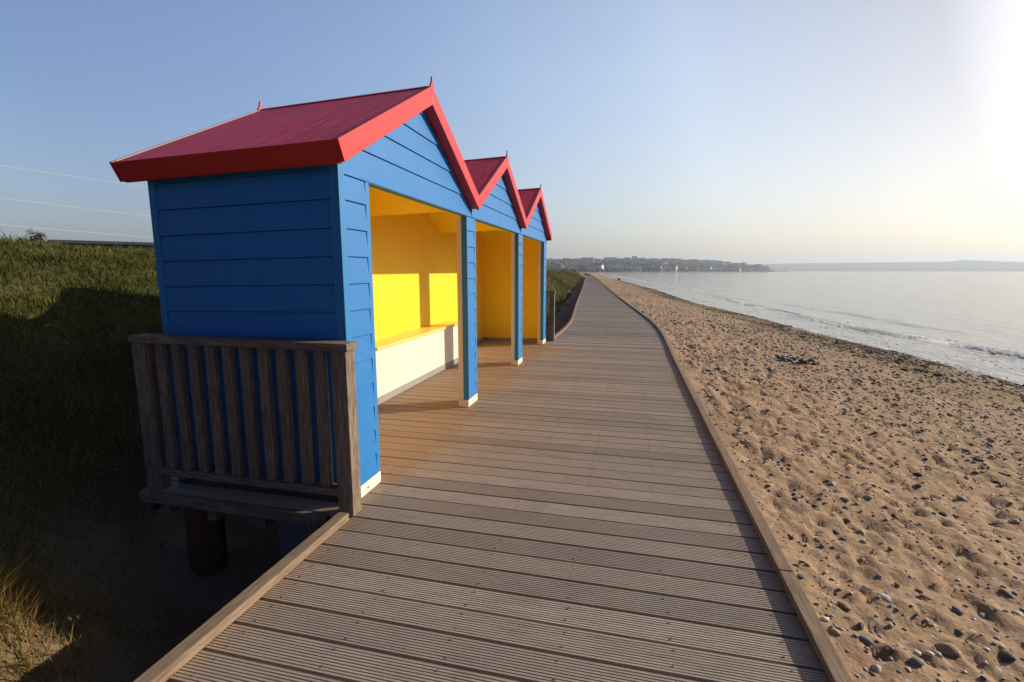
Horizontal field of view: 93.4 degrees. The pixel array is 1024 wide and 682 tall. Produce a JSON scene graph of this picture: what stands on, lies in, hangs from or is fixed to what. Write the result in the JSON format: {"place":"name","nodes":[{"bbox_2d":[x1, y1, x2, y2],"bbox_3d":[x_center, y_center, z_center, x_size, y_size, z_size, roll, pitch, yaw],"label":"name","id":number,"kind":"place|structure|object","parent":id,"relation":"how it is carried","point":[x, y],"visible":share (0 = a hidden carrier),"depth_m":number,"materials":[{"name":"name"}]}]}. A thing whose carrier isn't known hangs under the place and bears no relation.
{"place":"outdoors","nodes":[
{"label":"outdoors","id":0,"kind":"place"},
{"bbox_2d":[0,231,586,681],"bbox_3d":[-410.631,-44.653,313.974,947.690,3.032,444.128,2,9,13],"label":"grass bank","id":1,"kind":"structure","parent":0,"point":[252,552],"depth_m":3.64,"materials":[{"name":"green plant"}]},
{"bbox_2d":[16,228,51,243],"bbox_3d":[-11.871,-2.423,11.968,0.651,0.783,0.612,-2,9,-16],"label":"shrub","id":2,"kind":"object","parent":1,"relation":"on","point":[38,237],"visible":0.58,"depth_m":11.91,"materials":[{"name":"green plant"}]},
{"bbox_2d":[0,491,194,681],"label":"grass tuft","id":3,"kind":"object","parent":1,"relation":"on","point":[15,594],"visible":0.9,"depth_m":2.75,"materials":[{"name":"green plant"}]},
{"bbox_2d":[48,239,153,249],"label":"shed","id":4,"kind":"structure","parent":1,"relation":"on","point":[112,244],"depth_m":46.68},
{"bbox_2d":[0,311,229,681],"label":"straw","id":5,"kind":"object","parent":1,"relation":"on","point":[73,448],"visible":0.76,"depth_m":4.03,"materials":[{"name":"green plant"}]},
{"bbox_2d":[153,246,583,326],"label":"dune grass","id":6,"kind":"structure","parent":1,"relation":"on","point":[557,280],"depth_m":50.46,"materials":[{"name":"green plant"}]},
{"bbox_2d":[549,298,568,311],"bbox_3d":[2.484,-1.882,25.857,1.205,0.965,1.174,2,9,13],"label":"bush","id":7,"kind":"object","parent":1,"relation":"on","point":[559,301],"visible":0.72,"depth_m":25.68,"materials":[{"name":"green plant"}]},
{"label":"utility pole","id":8,"kind":"object","parent":1,"relation":"on","visible":0},
{"bbox_2d":[0,165,142,186],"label":"overhead cable","id":9,"kind":"object","parent":8,"relation":"attached to","point":[67,175],"visible":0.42,"depth_m":24.63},
{"bbox_2d":[0,224,152,237],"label":"overhead cable","id":10,"kind":"object","parent":8,"relation":"attached to","point":[76,231],"visible":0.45,"depth_m":24.93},
{"bbox_2d":[4,198,150,216],"bbox_3d":[-24.185,-9.467,38.030,0.022,1.855,55.655,-1,8,-6],"label":"overhead cable","id":11,"kind":"object","parent":8,"relation":"attached to","point":[70,206],"visible":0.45,"depth_m":24.75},
{"bbox_2d":[0,0,1023,263],"label":"sky","id":12,"kind":"structure","parent":0,"point":[734,131],"materials":[{"name":"blue"}]},
{"bbox_2d":[584,264,774,273],"bbox_3d":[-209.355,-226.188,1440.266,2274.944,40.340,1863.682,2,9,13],"label":"town hill","id":13,"kind":"structure","parent":0,"point":[693,271],"depth_m":1025.54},
{"bbox_2d":[547,264,561,268],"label":"house","id":14,"kind":"structure","parent":13,"relation":"on","point":[554,266],"depth_m":738.13,"materials":[{"name":"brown tile"}]},
{"bbox_2d":[568,262,577,267],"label":"house","id":15,"kind":"structure","parent":13,"relation":"on","point":[570,264],"depth_m":820.10,"materials":[{"name":"grey tile"}]},
{"bbox_2d":[577,262,595,267],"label":"house","id":16,"kind":"structure","parent":13,"relation":"on","point":[580,264],"depth_m":775.22,"materials":[{"name":"brick"}]},
{"bbox_2d":[587,264,594,269],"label":"house","id":17,"kind":"structure","parent":13,"relation":"on","point":[591,266],"depth_m":726.62,"materials":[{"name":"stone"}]},
{"bbox_2d":[595,263,603,269],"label":"house","id":18,"kind":"structure","parent":13,"relation":"on","point":[599,265],"depth_m":782.69,"materials":[{"name":"stone"}]},
{"bbox_2d":[606,263,615,267],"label":"house","id":19,"kind":"structure","parent":13,"relation":"on","point":[611,265],"depth_m":804.00,"materials":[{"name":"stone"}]},
{"bbox_2d":[626,264,641,271],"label":"house","id":20,"kind":"structure","parent":13,"relation":"on","point":[636,267],"depth_m":802.10,"materials":[{"name":"stone"}]},
{"bbox_2d":[642,267,659,271],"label":"seafront building","id":21,"kind":"structure","parent":13,"relation":"on","point":[654,269],"depth_m":837.57,"materials":[{"name":"stone"}]},
{"bbox_2d":[546,257,771,271],"bbox_3d":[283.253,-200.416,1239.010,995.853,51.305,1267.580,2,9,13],"label":"hillside woods","id":22,"kind":"object","parent":13,"relation":"on","point":[622,269],"visible":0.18,"depth_m":1092.10,"materials":[{"name":"green plant"}]},
{"bbox_2d":[663,264,669,269],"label":"house","id":23,"kind":"structure","parent":13,"relation":"on","point":[666,266],"depth_m":962.47,"materials":[{"name":"grey tile"}]},
{"bbox_2d":[670,264,677,270],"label":"house","id":24,"kind":"structure","parent":13,"relation":"on","point":[673,267],"depth_m":958.49,"materials":[{"name":"white tile"}]},
{"bbox_2d":[678,266,685,270],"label":"house","id":25,"kind":"structure","parent":13,"relation":"on","point":[683,268],"depth_m":974.46,"materials":[{"name":"brick"}]},
{"bbox_2d":[688,266,697,270],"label":"house","id":26,"kind":"structure","parent":13,"relation":"on","point":[694,268],"depth_m":1039.58,"materials":[{"name":"brick"}]},
{"bbox_2d":[698,265,705,270],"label":"house","id":27,"kind":"structure","parent":13,"relation":"on","point":[702,268],"depth_m":1049.08,"materials":[{"name":"grey tile"}]},
{"bbox_2d":[712,266,723,270],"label":"house","id":28,"kind":"structure","parent":13,"relation":"on","point":[717,268],"depth_m":1111.65,"materials":[{"name":"stone"}]},
{"bbox_2d":[758,266,768,271],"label":"waterfront building","id":29,"kind":"structure","parent":13,"relation":"on","point":[764,268],"depth_m":1245.15,"materials":[{"name":"stone"}]},
{"bbox_2d":[580,271,786,272],"bbox_3d":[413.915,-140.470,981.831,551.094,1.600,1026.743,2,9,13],"label":"beach","id":30,"kind":"structure","parent":0,"point":[665,272],"depth_m":694.43,"materials":[{"name":"beige sand"}]},
{"bbox_2d":[585,273,1023,681],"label":"beach","id":31,"kind":"structure","parent":0,"point":[947,620],"depth_m":3.82,"materials":[{"name":"beige sand"}]},
{"bbox_2d":[133,275,852,681],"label":"boardwalk","id":32,"kind":"structure","parent":31,"relation":"on","point":[573,501],"depth_m":2.71,"materials":[{"name":"brown wood"}]},
{"bbox_2d":[183,507,227,576],"bbox_3d":[-2.314,1.895,3.716,0.253,1.481,0.248,2,9,13],"label":"rusty pile","id":33,"kind":"object","parent":32,"relation":"attached to","point":[207,547],"depth_m":3.56,"materials":[{"name":"metal"}]},
{"bbox_2d":[127,333,361,516],"bbox_3d":[-1.788,0.533,3.222,1.669,1.112,0.124,2,9,13],"label":"wooden railing","id":34,"kind":"object","parent":32,"relation":"on","point":[155,402],"visible":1,"depth_m":3.18,"materials":[{"name":"brown wood"}]},
{"bbox_2d":[109,76,551,501],"bbox_3d":[-0.882,-1.016,6.844,1.686,3.133,7.902,2,9,13],"label":"beach shelter","id":35,"kind":"object","parent":32,"relation":"on","point":[398,238],"visible":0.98,"depth_m":3.34,"materials":[{"name":"blue paint"}]},
{"bbox_2d":[546,291,555,340],"bbox_3d":[0.112,-0.584,10.906,1.744,1.112,0.124,2,9,13],"label":"wooden railing","id":36,"kind":"object","parent":32,"relation":"on","point":[551,333],"visible":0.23,"depth_m":10.69,"materials":[{"name":"brown wood"}]},
{"bbox_2d":[597,278,1023,681],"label":"shingle","id":37,"kind":"object","parent":31,"relation":"on","point":[917,662],"visible":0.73,"depth_m":7.55,"materials":[{"name":"grey gravel"}]},
{"bbox_2d":[615,279,1023,396],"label":"seaweed","id":38,"kind":"object","parent":31,"relation":"on","point":[1005,382],"visible":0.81,"depth_m":14.54,"materials":[{"name":"brown plant"}]},
{"bbox_2d":[837,601,851,609],"bbox_3d":[1.600,1.273,2.320,0.044,0.029,0.074,0,8,1],"label":"stone","id":39,"kind":"object","parent":31,"relation":"on","point":[843,605],"visible":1,"depth_m":2.31,"materials":[{"name":"brown stone"}]},
{"bbox_2d":[857,622,864,629],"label":"stone","id":40,"kind":"object","parent":31,"relation":"on","point":[860,625],"visible":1,"depth_m":2.17,"materials":[{"name":"grey stone"}]},
{"bbox_2d":[858,635,873,644],"bbox_3d":[1.534,1.297,2.098,0.061,0.030,0.062,-3,-4,28],"label":"stone","id":41,"kind":"object","parent":31,"relation":"on","point":[865,640],"visible":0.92,"depth_m":2.08,"materials":[{"name":"grey stone"}]},
{"bbox_2d":[872,664,881,672],"bbox_3d":[1.474,1.322,1.953,0.050,0.033,0.032,-7,11,-39],"label":"stone","id":42,"kind":"object","parent":31,"relation":"on","point":[877,668],"visible":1,"depth_m":1.94,"materials":[{"name":"white stone"}]},
{"bbox_2d":[877,592,891,602],"bbox_3d":[1.871,1.289,2.422,0.068,0.035,0.070,21,13,36],"label":"stone","id":43,"kind":"object","parent":31,"relation":"on","point":[885,598],"visible":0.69,"depth_m":2.40,"materials":[{"name":"white stone"}]},
{"bbox_2d":[912,472,922,476],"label":"pebble","id":44,"kind":"object","parent":31,"relation":"on","point":[917,474],"visible":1,"depth_m":4.20,"materials":[{"name":"stone"}]},
{"bbox_2d":[919,594,933,599],"bbox_3d":[2.128,1.314,2.475,0.067,0.016,0.037,20,22,39],"label":"stone","id":45,"kind":"object","parent":31,"relation":"on","point":[926,597],"visible":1,"depth_m":2.47,"materials":[{"name":"beige stone"}]},
{"bbox_2d":[938,511,947,516],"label":"pebble","id":46,"kind":"object","parent":31,"relation":"on","point":[943,513],"visible":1,"depth_m":3.45,"materials":[{"name":"stone"}]},
{"bbox_2d":[933,642,961,657],"bbox_3d":[1.900,1.350,2.111,0.095,0.050,0.061,-5,8,34],"label":"stone","id":47,"kind":"object","parent":31,"relation":"on","point":[947,649],"visible":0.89,"depth_m":2.10,"materials":[{"name":"brown stone"}]},
{"bbox_2d":[952,606,963,614],"bbox_3d":[2.187,1.323,2.370,0.038,0.016,0.052,-7,20,-1],"label":"stone","id":48,"kind":"object","parent":31,"relation":"on","point":[956,609],"visible":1,"depth_m":2.37,"materials":[{"name":"grey stone"}]},
{"bbox_2d":[957,496,968,501],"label":"stone","id":49,"kind":"object","parent":31,"relation":"on","point":[962,498],"visible":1,"depth_m":3.79,"materials":[{"name":"beige stone"}]},
{"bbox_2d":[978,612,987,619],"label":"stone","id":50,"kind":"object","parent":31,"relation":"on","point":[982,615],"visible":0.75,"depth_m":2.40,"materials":[{"name":"grey stone"}]},
{"bbox_2d":[999,588,1008,592],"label":"pebble","id":51,"kind":"object","parent":31,"relation":"on","point":[1003,590],"visible":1,"depth_m":2.58,"materials":[{"name":"beige stone"}]},
{"bbox_2d":[998,650,1015,661],"bbox_3d":[2.142,1.367,2.095,0.064,0.030,0.058,-9,14,41],"label":"stone","id":52,"kind":"object","parent":31,"relation":"on","point":[1005,655],"visible":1,"depth_m":2.08,"materials":[{"name":"grey stone"}]},
{"bbox_2d":[1005,593,1015,598],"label":"pebble","id":53,"kind":"object","parent":31,"relation":"on","point":[1012,596],"visible":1,"depth_m":2.56,"materials":[{"name":"grey stone"}]},
{"bbox_2d":[1010,519,1020,523],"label":"pebble","id":54,"kind":"object","parent":31,"relation":"on","point":[1016,521],"visible":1,"depth_m":3.42,"materials":[{"name":"stone"}]},
{"bbox_2d":[1011,610,1023,616],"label":"pebble","id":55,"kind":"object","parent":31,"relation":"on","point":[1018,613],"visible":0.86,"depth_m":2.40,"materials":[{"name":"stone"}]},
{"bbox_2d":[593,271,1023,384],"bbox_3d":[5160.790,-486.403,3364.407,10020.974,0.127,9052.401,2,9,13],"label":"sea","id":56,"kind":"structure","parent":0,"point":[973,308],"depth_m":40.78,"materials":[{"name":"liquid"}]},
{"bbox_2d":[645,281,1023,384],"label":"sea foam","id":57,"kind":"object","parent":56,"relation":"on","point":[996,350],"visible":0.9,"depth_m":18.06,"materials":[{"name":"white"}]},
{"bbox_2d":[751,260,1023,270],"bbox_3d":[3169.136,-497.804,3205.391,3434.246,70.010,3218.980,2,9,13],"label":"headland","id":58,"kind":"structure","parent":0,"point":[967,265],"depth_m":2819.41,"materials":[{"name":"grey"}]}
]}

